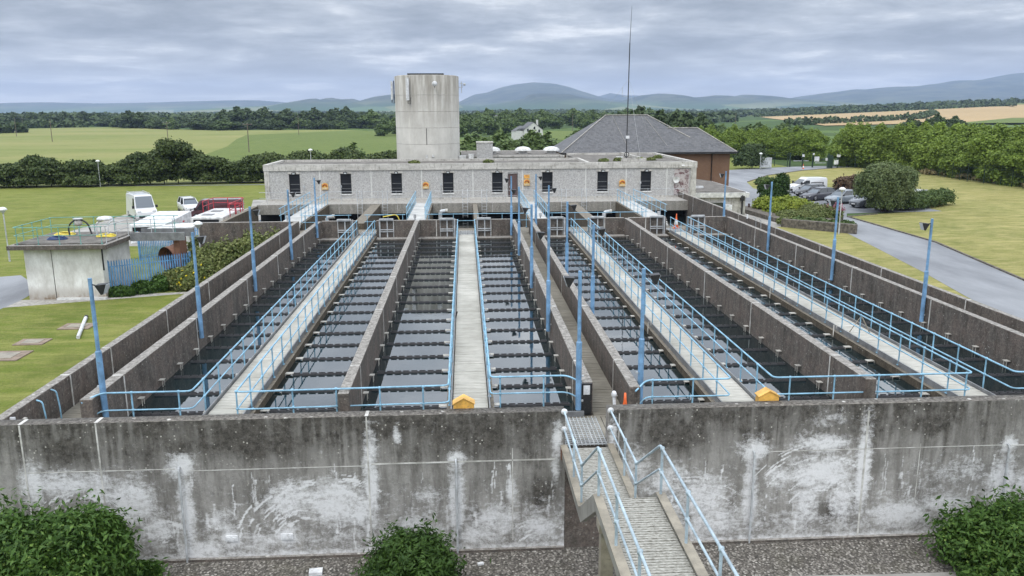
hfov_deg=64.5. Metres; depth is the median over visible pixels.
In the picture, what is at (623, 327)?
weir trough
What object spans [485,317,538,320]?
weir trough
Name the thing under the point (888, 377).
weir trough
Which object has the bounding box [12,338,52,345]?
manhole
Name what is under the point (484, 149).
chimney stack
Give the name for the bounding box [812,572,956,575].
concrete path
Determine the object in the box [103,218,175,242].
kiosk handrail
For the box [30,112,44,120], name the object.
broadleaf tree
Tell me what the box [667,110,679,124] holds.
broadleaf tree
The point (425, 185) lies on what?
lifebuoy housing
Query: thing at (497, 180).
window
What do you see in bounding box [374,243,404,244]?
weir trough
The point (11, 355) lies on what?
manhole
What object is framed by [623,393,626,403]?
traffic cone
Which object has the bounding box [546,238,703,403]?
water
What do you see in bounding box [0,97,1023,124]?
woodland
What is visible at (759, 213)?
raised bed
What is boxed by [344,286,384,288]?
weir trough
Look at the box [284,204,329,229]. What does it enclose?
walkway
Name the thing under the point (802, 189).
parked car
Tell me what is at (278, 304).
weir trough
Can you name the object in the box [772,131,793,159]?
broadleaf tree
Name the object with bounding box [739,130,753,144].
broadleaf tree
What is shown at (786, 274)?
weir trough
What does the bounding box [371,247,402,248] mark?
weir trough
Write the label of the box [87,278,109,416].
floodlight post
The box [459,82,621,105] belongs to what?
hills
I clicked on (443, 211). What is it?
vent pipe
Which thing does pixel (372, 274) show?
weir trough
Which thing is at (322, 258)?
weir trough
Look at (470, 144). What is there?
broadleaf tree
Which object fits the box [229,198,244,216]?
red guard rail
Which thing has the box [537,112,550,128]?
broadleaf tree
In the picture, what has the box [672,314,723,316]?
weir trough
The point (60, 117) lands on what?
broadleaf tree
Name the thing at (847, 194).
parked car
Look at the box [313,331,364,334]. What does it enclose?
weir trough
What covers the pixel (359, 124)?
broadleaf tree
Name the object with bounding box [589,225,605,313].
floodlight post
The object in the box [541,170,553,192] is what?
window
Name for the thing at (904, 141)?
broadleaf tree
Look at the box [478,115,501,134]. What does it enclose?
broadleaf tree
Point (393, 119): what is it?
broadleaf tree
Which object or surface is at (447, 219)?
sluice gate
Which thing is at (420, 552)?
leafy bush
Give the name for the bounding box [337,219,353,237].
sluice gate
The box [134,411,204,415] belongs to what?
weir trough
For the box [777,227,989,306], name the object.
lawn
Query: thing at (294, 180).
window
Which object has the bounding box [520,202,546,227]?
walkway
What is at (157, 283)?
ivy clump
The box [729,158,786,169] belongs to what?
verge
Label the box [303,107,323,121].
broadleaf tree
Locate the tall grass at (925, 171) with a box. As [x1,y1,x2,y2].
[905,165,1023,186]
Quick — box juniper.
[751,194,814,212]
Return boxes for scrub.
[159,256,219,291]
[185,224,279,270]
[186,235,198,253]
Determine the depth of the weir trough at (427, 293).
41.19 m
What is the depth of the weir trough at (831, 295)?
40.58 m
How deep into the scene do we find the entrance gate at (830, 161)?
166.24 m
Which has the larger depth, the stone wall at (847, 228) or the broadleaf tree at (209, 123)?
the broadleaf tree at (209, 123)
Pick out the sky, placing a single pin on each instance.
(60, 51)
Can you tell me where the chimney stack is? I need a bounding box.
[476,141,492,157]
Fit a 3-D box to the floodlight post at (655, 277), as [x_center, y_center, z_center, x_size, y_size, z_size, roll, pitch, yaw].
[3.961,1.469,23.730,0.612,4.150,0.280,-1,12,-3]
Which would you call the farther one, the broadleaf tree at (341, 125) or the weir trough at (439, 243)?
the broadleaf tree at (341, 125)
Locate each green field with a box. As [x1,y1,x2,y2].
[543,131,572,139]
[966,118,1023,122]
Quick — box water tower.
[394,73,459,158]
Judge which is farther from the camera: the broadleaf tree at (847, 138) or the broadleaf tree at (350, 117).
the broadleaf tree at (350, 117)
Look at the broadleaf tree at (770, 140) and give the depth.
196.30 m
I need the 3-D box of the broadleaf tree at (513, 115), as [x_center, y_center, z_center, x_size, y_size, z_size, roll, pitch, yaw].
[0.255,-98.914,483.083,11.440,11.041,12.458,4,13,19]
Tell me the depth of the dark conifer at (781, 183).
96.37 m
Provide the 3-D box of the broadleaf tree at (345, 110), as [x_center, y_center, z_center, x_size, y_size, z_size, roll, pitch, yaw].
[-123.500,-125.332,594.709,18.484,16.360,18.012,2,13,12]
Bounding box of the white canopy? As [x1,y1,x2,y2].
[147,223,195,252]
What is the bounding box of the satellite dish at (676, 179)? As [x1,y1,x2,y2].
[673,176,679,182]
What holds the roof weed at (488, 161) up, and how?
on the concrete building
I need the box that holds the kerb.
[747,167,1023,280]
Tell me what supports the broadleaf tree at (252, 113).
on the ground at (828, 131)
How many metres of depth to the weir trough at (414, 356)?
30.68 m
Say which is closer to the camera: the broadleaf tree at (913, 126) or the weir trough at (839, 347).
the weir trough at (839, 347)
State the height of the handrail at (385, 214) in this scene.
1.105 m
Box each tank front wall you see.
[0,406,598,562]
[605,395,1023,544]
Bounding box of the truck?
[191,198,243,216]
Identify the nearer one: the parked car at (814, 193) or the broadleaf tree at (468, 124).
the parked car at (814, 193)
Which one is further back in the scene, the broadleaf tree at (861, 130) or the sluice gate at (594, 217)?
the broadleaf tree at (861, 130)
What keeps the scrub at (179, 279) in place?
on the lawn at (56, 356)
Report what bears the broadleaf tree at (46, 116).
on the ground at (828, 131)
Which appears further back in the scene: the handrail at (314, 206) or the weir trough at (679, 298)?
the handrail at (314, 206)
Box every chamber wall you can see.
[220,206,258,221]
[257,200,687,219]
[357,205,380,229]
[473,204,478,226]
[568,203,592,226]
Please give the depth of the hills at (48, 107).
7969.40 m
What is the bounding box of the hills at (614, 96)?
[599,93,637,100]
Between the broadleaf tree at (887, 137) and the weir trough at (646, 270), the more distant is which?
the broadleaf tree at (887, 137)
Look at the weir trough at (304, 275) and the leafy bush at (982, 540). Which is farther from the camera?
the weir trough at (304, 275)
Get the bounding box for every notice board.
[580,383,591,414]
[761,157,771,168]
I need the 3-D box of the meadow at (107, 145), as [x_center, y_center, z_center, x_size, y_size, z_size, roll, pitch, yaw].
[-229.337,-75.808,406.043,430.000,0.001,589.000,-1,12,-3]
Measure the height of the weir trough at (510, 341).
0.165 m
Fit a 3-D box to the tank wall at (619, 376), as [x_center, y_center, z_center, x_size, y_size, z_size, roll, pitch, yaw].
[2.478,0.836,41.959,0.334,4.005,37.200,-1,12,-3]
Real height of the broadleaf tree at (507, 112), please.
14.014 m
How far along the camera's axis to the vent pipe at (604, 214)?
70.72 m
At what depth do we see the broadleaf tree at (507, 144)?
154.09 m
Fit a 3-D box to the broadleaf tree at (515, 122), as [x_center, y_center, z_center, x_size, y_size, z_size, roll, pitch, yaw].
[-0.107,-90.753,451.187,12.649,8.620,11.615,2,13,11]
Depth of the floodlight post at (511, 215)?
56.79 m
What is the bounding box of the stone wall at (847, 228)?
[781,218,857,233]
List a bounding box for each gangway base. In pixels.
[300,226,725,235]
[566,419,605,447]
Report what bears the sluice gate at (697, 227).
attached to the cross wall at (500, 228)
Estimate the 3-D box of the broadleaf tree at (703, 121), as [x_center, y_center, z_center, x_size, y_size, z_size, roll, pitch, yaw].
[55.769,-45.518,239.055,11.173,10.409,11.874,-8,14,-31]
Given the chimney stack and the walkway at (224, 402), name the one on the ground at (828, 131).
the walkway at (224, 402)
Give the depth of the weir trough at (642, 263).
48.92 m
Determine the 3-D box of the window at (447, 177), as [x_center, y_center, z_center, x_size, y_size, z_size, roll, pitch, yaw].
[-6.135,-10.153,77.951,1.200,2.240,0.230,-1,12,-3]
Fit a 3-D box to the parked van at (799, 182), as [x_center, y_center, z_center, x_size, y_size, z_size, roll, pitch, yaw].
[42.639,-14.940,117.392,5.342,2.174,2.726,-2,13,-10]
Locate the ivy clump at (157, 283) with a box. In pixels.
[108,272,168,297]
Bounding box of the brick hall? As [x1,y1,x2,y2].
[554,114,737,185]
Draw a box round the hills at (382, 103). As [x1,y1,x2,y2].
[172,94,479,112]
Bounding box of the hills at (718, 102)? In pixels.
[619,94,870,110]
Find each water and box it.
[128,241,350,416]
[259,215,686,228]
[261,240,405,412]
[360,240,455,410]
[477,239,576,410]
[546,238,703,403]
[595,238,831,400]
[659,237,928,397]
[701,236,1023,394]
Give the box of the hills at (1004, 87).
[793,73,1023,104]
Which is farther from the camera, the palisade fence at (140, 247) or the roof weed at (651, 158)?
the roof weed at (651, 158)
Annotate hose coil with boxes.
[46,236,67,239]
[54,231,75,234]
[96,233,115,236]
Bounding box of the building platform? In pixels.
[258,197,684,204]
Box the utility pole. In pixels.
[243,123,251,151]
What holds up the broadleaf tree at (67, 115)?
on the ground at (828, 131)
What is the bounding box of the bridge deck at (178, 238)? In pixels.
[130,228,194,266]
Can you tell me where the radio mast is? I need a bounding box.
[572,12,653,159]
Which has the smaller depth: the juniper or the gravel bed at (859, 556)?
the gravel bed at (859, 556)
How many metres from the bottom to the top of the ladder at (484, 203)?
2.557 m
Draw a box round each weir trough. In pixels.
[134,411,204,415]
[155,390,222,395]
[174,373,237,377]
[191,358,250,362]
[206,345,261,348]
[219,333,271,336]
[231,322,280,324]
[242,312,289,314]
[252,303,297,305]
[260,407,335,412]
[261,295,304,297]
[270,287,311,289]
[273,389,338,393]
[277,280,317,282]
[285,274,321,275]
[285,371,347,375]
[291,268,327,269]
[295,357,353,360]
[297,262,332,263]
[303,257,336,258]
[305,343,359,346]
[313,248,344,249]
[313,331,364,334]
[320,320,369,323]
[327,311,373,313]
[333,302,377,304]
[339,294,381,295]
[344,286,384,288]
[349,279,388,281]
[353,273,390,274]
[357,267,393,268]
[361,261,396,262]
[364,256,398,257]
[365,404,446,409]
[368,252,400,252]
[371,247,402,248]
[372,386,447,390]
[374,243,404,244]
[377,369,447,373]
[382,354,448,358]
[387,341,449,344]
[391,329,450,332]
[394,319,450,321]
[397,309,451,311]
[400,300,452,302]
[403,292,452,294]
[406,285,452,287]
[408,278,453,280]
[410,272,453,273]
[412,266,454,267]
[414,260,454,262]
[415,255,454,257]
[417,251,451,252]
[418,246,454,247]
[420,242,455,243]
[478,246,512,246]
[478,250,513,251]
[479,242,510,242]
[479,255,515,256]
[479,260,517,261]
[480,265,519,266]
[480,271,521,272]
[481,277,523,278]
[482,284,526,285]
[483,291,528,293]
[484,299,531,301]
[484,308,534,310]
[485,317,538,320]
[486,328,542,331]
[488,340,546,342]
[489,352,551,355]
[490,367,556,371]
[492,383,562,387]
[494,402,569,406]
[552,249,578,250]
[563,264,591,265]
[568,269,596,271]
[574,275,601,277]
[574,282,606,284]
[582,289,612,291]
[584,297,619,299]
[589,306,626,308]
[595,315,634,318]
[596,240,628,241]
[600,244,633,245]
[602,325,639,328]
[604,248,639,249]
[609,337,652,340]
[610,253,645,254]
[615,258,651,259]
[618,349,663,353]
[620,263,658,264]
[626,269,665,270]
[626,364,675,367]
[633,275,673,276]
[637,380,688,384]
[639,281,681,283]
[643,398,704,403]
[646,288,690,290]
[655,296,700,298]
[663,305,711,307]
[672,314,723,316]
[683,324,736,326]
[694,335,751,338]
[707,348,767,351]
[722,362,785,365]
[729,251,761,252]
[737,378,805,382]
[739,256,771,257]
[749,261,782,262]
[758,267,792,268]
[762,303,780,305]
[769,273,805,274]
[776,312,795,314]
[779,396,828,399]
[782,279,820,280]
[791,322,812,324]
[795,286,835,288]
[808,294,850,295]
[808,333,831,336]
[825,302,868,304]
[828,345,851,348]
[844,311,887,313]
[848,359,874,362]
[861,321,908,323]
[873,376,899,378]
[875,392,929,397]
[881,332,931,334]
[903,344,957,347]
[930,357,984,361]
[958,373,1020,376]
[990,391,1023,394]
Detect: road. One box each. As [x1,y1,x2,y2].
[0,275,28,308]
[729,166,1023,318]
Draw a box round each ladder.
[356,190,362,214]
[382,190,387,210]
[462,189,467,209]
[481,189,486,215]
[561,188,566,215]
[581,188,586,210]
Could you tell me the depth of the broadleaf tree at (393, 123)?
402.38 m
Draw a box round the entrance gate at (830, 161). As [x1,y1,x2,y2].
[789,153,838,167]
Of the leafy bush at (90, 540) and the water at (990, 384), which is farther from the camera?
the water at (990, 384)
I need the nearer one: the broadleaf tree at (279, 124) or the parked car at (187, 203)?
the parked car at (187, 203)
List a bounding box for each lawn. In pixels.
[0,183,265,413]
[747,167,1023,277]
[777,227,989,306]
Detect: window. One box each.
[287,172,300,195]
[339,171,351,194]
[390,171,402,194]
[442,171,453,193]
[491,170,503,193]
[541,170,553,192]
[597,169,608,192]
[640,169,651,191]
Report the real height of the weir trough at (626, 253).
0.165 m
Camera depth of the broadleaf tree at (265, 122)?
549.44 m
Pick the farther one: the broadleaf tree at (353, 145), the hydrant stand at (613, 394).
the broadleaf tree at (353, 145)
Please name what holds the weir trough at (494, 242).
in the water at (518, 362)
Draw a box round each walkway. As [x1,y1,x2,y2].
[202,231,376,414]
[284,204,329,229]
[407,203,432,229]
[447,230,493,408]
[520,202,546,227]
[568,229,755,401]
[615,201,667,225]
[666,228,994,396]
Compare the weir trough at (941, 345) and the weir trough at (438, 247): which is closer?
the weir trough at (941, 345)
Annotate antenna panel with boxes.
[390,81,394,101]
[406,77,410,103]
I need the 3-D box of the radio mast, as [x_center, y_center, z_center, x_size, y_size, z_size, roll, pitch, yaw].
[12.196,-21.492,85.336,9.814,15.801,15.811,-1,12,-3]
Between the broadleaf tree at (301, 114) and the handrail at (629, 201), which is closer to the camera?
the handrail at (629, 201)
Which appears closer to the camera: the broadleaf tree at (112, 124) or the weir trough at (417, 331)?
the weir trough at (417, 331)
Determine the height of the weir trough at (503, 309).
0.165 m
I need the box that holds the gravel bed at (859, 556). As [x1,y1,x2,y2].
[158,537,965,575]
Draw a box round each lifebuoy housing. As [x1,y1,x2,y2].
[322,183,327,189]
[423,182,428,188]
[452,394,474,408]
[524,179,529,185]
[619,180,624,185]
[755,387,779,400]
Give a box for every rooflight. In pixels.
[493,147,499,153]
[515,147,530,153]
[543,146,559,152]
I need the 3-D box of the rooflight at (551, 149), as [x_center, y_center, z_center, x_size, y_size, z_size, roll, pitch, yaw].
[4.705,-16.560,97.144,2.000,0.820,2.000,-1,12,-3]
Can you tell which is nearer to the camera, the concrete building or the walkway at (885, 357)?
the walkway at (885, 357)
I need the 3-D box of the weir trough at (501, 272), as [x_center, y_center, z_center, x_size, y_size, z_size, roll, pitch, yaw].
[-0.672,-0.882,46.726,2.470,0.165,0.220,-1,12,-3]
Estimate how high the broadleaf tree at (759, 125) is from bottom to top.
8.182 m
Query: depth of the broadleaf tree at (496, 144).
149.93 m
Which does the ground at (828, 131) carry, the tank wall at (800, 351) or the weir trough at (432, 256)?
the tank wall at (800, 351)
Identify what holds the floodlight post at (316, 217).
attached to the tank wall at (159, 363)
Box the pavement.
[745,213,780,226]
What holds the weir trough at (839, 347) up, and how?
in the water at (895, 384)
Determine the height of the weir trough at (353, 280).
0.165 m
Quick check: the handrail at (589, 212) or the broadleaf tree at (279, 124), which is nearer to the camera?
the handrail at (589, 212)
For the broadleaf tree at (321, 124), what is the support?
on the ground at (828, 131)
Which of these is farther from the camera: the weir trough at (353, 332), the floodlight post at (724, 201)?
the floodlight post at (724, 201)
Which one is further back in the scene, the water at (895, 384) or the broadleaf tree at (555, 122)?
the broadleaf tree at (555, 122)
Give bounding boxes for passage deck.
[57,402,80,418]
[520,227,619,416]
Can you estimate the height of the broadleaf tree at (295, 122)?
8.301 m
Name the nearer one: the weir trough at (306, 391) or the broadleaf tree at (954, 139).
the weir trough at (306, 391)
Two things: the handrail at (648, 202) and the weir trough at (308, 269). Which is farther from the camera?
the handrail at (648, 202)
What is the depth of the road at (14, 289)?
55.30 m
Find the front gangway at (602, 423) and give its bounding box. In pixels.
[565,416,605,439]
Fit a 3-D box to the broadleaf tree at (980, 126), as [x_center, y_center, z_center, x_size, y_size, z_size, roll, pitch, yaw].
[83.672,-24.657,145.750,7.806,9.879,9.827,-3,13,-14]
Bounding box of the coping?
[791,215,856,223]
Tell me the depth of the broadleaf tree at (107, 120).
680.28 m
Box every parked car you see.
[177,196,197,210]
[793,184,825,195]
[801,187,835,200]
[824,189,856,203]
[849,196,866,207]
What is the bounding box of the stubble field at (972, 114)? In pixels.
[765,106,1023,125]
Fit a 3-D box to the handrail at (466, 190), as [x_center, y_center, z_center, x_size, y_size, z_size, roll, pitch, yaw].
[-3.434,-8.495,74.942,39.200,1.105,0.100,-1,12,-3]
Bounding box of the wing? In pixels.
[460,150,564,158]
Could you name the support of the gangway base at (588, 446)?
on the ground at (828, 131)
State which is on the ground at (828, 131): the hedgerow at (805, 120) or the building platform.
the hedgerow at (805, 120)
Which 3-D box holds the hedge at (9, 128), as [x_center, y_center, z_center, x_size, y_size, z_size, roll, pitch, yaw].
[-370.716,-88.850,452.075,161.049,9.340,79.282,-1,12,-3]
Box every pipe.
[36,400,46,418]
[50,389,61,417]
[76,315,88,338]
[158,244,174,268]
[325,214,334,220]
[438,209,447,218]
[602,209,611,216]
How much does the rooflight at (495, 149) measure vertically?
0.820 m
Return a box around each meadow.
[0,127,359,187]
[205,131,466,161]
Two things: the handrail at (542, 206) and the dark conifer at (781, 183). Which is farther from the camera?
the dark conifer at (781, 183)
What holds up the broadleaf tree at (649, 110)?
on the ground at (828, 131)
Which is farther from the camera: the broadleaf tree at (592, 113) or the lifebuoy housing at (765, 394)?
the broadleaf tree at (592, 113)
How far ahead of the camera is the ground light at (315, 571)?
21.09 m
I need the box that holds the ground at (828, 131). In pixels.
[0,103,1023,312]
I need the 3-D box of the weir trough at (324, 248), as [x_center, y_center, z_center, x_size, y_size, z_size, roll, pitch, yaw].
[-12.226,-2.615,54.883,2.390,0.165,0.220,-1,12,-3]
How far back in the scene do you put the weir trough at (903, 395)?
26.28 m
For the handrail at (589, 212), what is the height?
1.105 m
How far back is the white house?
333.16 m
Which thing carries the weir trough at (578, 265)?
in the water at (656, 359)
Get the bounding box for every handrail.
[12,215,177,244]
[81,220,356,416]
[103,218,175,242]
[234,219,457,413]
[259,188,683,203]
[279,192,310,218]
[299,192,327,221]
[302,215,350,229]
[367,214,404,228]
[406,191,415,217]
[424,192,431,217]
[426,213,527,226]
[474,219,581,407]
[520,191,530,218]
[534,190,547,217]
[552,211,644,225]
[570,218,730,403]
[588,217,971,399]
[617,189,647,214]
[633,189,666,213]
[687,217,1023,388]
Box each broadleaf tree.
[7,113,26,122]
[25,112,35,120]
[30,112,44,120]
[39,113,51,121]
[47,114,67,122]
[57,111,73,120]
[70,111,94,124]
[95,120,109,126]
[98,118,112,123]
[109,120,117,126]
[112,110,135,127]
[128,111,150,127]
[142,118,153,127]
[151,119,164,128]
[162,119,180,128]
[175,117,187,122]
[182,118,198,129]
[186,119,212,129]
[200,121,213,129]
[206,117,218,121]
[208,118,236,130]
[211,109,227,118]
[220,107,251,122]
[231,121,246,129]
[239,108,263,128]
[243,118,261,129]
[255,110,271,128]
[256,106,274,117]
[257,119,276,128]
[265,120,273,129]
[273,119,289,129]
[274,109,302,128]
[290,117,303,128]
[296,110,304,117]
[300,119,310,128]
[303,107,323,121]
[306,119,318,129]
[312,119,333,129]
[318,109,339,121]
[329,120,338,128]
[332,117,349,128]
[333,107,340,115]
[334,121,347,128]
[338,106,354,117]
[339,142,368,156]
[342,111,360,127]
[354,120,368,128]
[356,109,386,128]
[374,119,393,135]
[382,114,390,121]
[388,117,395,133]
[391,121,395,133]
[459,117,467,136]
[460,114,476,134]
[460,133,482,154]
[464,131,491,144]
[466,114,474,132]
[471,118,482,133]
[478,113,490,120]
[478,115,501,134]
[479,107,495,117]
[483,136,504,149]
[491,128,512,148]
[492,114,503,129]
[496,117,514,133]
[499,140,515,149]
[501,109,510,115]
[509,113,518,118]
[509,117,522,130]
[512,129,551,149]
[514,107,528,114]
[515,113,529,130]
[527,113,540,123]
[533,109,545,115]
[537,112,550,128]
[541,131,559,145]
[547,114,564,128]
[560,108,585,124]
[564,127,581,138]
[573,112,585,127]
[580,114,594,127]
[586,109,597,119]
[594,111,609,120]
[628,105,651,115]
[645,107,656,116]
[651,108,673,126]
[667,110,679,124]
[670,108,683,114]
[673,110,704,130]
[696,112,716,127]
[697,116,717,130]
[704,124,721,134]
[709,129,724,141]
[721,129,742,157]
[722,123,738,150]
[730,129,748,155]
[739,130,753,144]
[740,124,754,131]
[744,128,766,148]
[752,122,770,132]
[761,124,770,134]
[762,129,781,158]
[765,128,778,157]
[771,123,791,131]
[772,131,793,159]
[778,127,789,134]
[779,125,804,159]
[790,127,825,160]
[811,129,830,158]
[824,122,848,164]
[827,122,863,166]
[835,122,870,166]
[853,123,888,167]
[854,122,872,152]
[860,122,891,162]
[870,123,901,162]
[884,123,916,166]
[901,117,922,127]
[902,122,931,159]
[903,121,919,130]
[907,122,949,173]
[910,121,947,160]
[923,113,952,127]
[925,122,963,170]
[928,123,961,174]
[937,125,972,173]
[939,123,981,178]
[949,115,967,124]
[952,125,993,179]
[968,123,1003,181]
[971,124,1008,170]
[976,123,985,129]
[978,126,1015,182]
[987,124,1023,185]
[996,137,1023,186]
[1008,153,1023,172]
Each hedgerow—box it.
[0,118,89,127]
[754,102,1016,116]
[782,109,939,124]
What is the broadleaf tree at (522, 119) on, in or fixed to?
on the ground at (828, 131)
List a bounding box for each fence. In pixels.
[107,251,190,286]
[136,227,197,259]
[730,150,788,166]
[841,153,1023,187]
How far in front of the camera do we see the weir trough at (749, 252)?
52.87 m
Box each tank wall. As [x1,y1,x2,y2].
[0,221,299,419]
[79,222,321,417]
[199,221,294,247]
[337,220,420,411]
[511,219,592,410]
[529,219,639,404]
[624,218,876,398]
[678,191,1023,332]
[725,217,1023,374]
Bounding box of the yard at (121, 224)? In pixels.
[70,200,265,245]
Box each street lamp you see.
[0,207,10,261]
[193,221,202,246]
[838,187,845,233]
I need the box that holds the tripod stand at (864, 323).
[849,317,869,332]
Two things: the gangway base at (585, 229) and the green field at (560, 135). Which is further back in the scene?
the green field at (560, 135)
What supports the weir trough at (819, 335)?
in the water at (895, 384)
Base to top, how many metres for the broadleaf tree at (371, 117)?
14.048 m
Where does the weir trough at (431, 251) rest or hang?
in the water at (405, 379)
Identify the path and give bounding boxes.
[4,292,185,307]
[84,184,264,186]
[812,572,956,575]
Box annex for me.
[695,179,749,214]
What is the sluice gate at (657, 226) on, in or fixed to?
attached to the cross wall at (500, 228)
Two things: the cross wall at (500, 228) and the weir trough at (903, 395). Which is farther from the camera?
the cross wall at (500, 228)
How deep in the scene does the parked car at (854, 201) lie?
98.55 m
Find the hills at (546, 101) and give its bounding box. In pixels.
[477,93,699,111]
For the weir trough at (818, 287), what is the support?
in the water at (990, 384)
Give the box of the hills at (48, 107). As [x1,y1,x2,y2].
[0,100,286,113]
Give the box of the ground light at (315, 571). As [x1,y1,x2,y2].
[309,567,322,575]
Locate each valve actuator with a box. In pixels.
[68,218,92,234]
[95,216,113,234]
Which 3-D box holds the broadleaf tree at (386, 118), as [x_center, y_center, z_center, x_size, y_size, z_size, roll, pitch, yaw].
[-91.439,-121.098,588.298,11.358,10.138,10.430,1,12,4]
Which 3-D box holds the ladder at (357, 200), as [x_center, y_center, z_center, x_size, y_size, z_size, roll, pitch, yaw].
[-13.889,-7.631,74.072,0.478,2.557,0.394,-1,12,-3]
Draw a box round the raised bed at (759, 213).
[745,206,842,221]
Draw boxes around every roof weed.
[408,160,419,163]
[483,159,494,162]
[598,158,608,161]
[613,157,623,160]
[646,157,655,160]
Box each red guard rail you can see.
[202,197,242,212]
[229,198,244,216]
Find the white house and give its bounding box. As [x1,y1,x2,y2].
[511,120,542,139]
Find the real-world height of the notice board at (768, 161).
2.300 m
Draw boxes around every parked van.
[126,190,157,218]
[788,177,826,191]
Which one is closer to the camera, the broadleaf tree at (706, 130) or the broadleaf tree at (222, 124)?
the broadleaf tree at (706, 130)
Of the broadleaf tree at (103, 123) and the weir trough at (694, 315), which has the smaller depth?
the weir trough at (694, 315)
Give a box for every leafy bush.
[0,486,171,575]
[349,513,490,575]
[915,476,1023,575]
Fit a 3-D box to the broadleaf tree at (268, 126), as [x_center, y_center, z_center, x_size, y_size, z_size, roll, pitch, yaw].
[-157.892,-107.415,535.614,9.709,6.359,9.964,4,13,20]
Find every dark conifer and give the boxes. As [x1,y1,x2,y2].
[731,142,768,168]
[756,172,791,197]
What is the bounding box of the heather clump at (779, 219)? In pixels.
[776,215,832,224]
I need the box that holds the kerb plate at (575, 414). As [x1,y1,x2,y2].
[566,411,583,416]
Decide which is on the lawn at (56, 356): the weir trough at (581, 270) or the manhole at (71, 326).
the manhole at (71, 326)
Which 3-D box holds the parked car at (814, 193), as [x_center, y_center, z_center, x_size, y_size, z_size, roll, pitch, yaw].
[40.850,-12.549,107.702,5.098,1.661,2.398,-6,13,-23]
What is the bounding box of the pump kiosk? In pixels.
[6,231,140,299]
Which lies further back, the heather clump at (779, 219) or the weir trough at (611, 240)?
the heather clump at (779, 219)
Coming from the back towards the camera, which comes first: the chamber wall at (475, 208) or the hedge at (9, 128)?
the hedge at (9, 128)
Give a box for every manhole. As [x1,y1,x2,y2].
[0,350,33,360]
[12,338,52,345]
[57,323,97,329]
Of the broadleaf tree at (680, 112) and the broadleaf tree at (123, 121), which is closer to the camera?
the broadleaf tree at (123, 121)
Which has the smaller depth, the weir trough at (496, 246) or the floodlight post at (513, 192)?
the floodlight post at (513, 192)
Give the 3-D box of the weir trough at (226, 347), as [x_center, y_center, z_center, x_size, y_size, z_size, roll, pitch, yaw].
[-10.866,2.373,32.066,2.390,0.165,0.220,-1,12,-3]
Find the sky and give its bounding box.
[0,0,1023,102]
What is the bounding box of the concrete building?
[263,152,697,200]
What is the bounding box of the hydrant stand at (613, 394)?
[611,391,617,404]
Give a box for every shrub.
[753,176,774,184]
[775,202,844,219]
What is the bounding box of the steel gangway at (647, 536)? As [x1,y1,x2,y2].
[560,407,738,575]
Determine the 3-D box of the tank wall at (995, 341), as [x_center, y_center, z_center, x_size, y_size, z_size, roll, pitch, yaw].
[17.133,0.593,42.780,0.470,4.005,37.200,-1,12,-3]
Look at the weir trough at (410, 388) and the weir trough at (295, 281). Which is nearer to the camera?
the weir trough at (410, 388)
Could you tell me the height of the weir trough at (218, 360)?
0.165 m
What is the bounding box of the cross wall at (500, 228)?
[320,216,728,241]
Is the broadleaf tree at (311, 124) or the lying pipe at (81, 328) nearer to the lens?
the lying pipe at (81, 328)
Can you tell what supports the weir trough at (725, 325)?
in the water at (787, 369)
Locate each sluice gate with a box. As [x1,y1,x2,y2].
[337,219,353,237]
[379,218,393,237]
[439,218,455,236]
[476,217,490,235]
[550,216,564,234]
[589,216,603,234]
[650,215,664,233]
[690,215,704,232]
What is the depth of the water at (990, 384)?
34.16 m
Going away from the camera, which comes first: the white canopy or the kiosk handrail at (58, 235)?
the kiosk handrail at (58, 235)
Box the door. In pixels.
[508,172,517,196]
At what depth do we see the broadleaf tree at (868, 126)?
169.05 m
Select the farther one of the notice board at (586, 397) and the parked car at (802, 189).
the parked car at (802, 189)
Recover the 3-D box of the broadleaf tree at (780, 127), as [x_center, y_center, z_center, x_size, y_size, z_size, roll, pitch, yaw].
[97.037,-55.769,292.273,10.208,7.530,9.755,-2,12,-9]
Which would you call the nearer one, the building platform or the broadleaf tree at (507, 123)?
the building platform
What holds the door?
in the concrete building
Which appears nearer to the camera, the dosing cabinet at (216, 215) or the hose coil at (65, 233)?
the hose coil at (65, 233)
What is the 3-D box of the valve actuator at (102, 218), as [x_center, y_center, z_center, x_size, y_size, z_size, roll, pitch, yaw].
[-27.555,-4.284,55.045,1.195,1.230,1.040,-1,12,-3]
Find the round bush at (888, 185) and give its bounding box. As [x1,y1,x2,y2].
[851,160,920,211]
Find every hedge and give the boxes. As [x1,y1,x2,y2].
[0,121,29,132]
[0,136,396,187]
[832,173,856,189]
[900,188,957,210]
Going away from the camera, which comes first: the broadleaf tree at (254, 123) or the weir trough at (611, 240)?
the weir trough at (611, 240)
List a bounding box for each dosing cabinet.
[129,211,191,243]
[190,208,243,234]
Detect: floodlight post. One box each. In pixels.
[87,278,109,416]
[191,232,205,337]
[248,207,259,290]
[287,190,295,259]
[313,178,320,237]
[504,176,512,234]
[511,187,520,254]
[522,204,533,287]
[534,174,542,224]
[537,228,551,331]
[546,185,556,236]
[563,271,583,409]
[564,202,576,272]
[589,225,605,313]
[636,268,660,403]
[719,171,726,215]
[764,182,772,250]
[828,197,838,279]
[919,219,933,321]
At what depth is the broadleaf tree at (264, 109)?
589.46 m
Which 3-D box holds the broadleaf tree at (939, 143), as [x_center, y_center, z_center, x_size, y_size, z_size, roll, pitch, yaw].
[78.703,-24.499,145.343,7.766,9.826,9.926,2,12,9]
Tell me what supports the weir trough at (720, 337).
in the water at (787, 369)

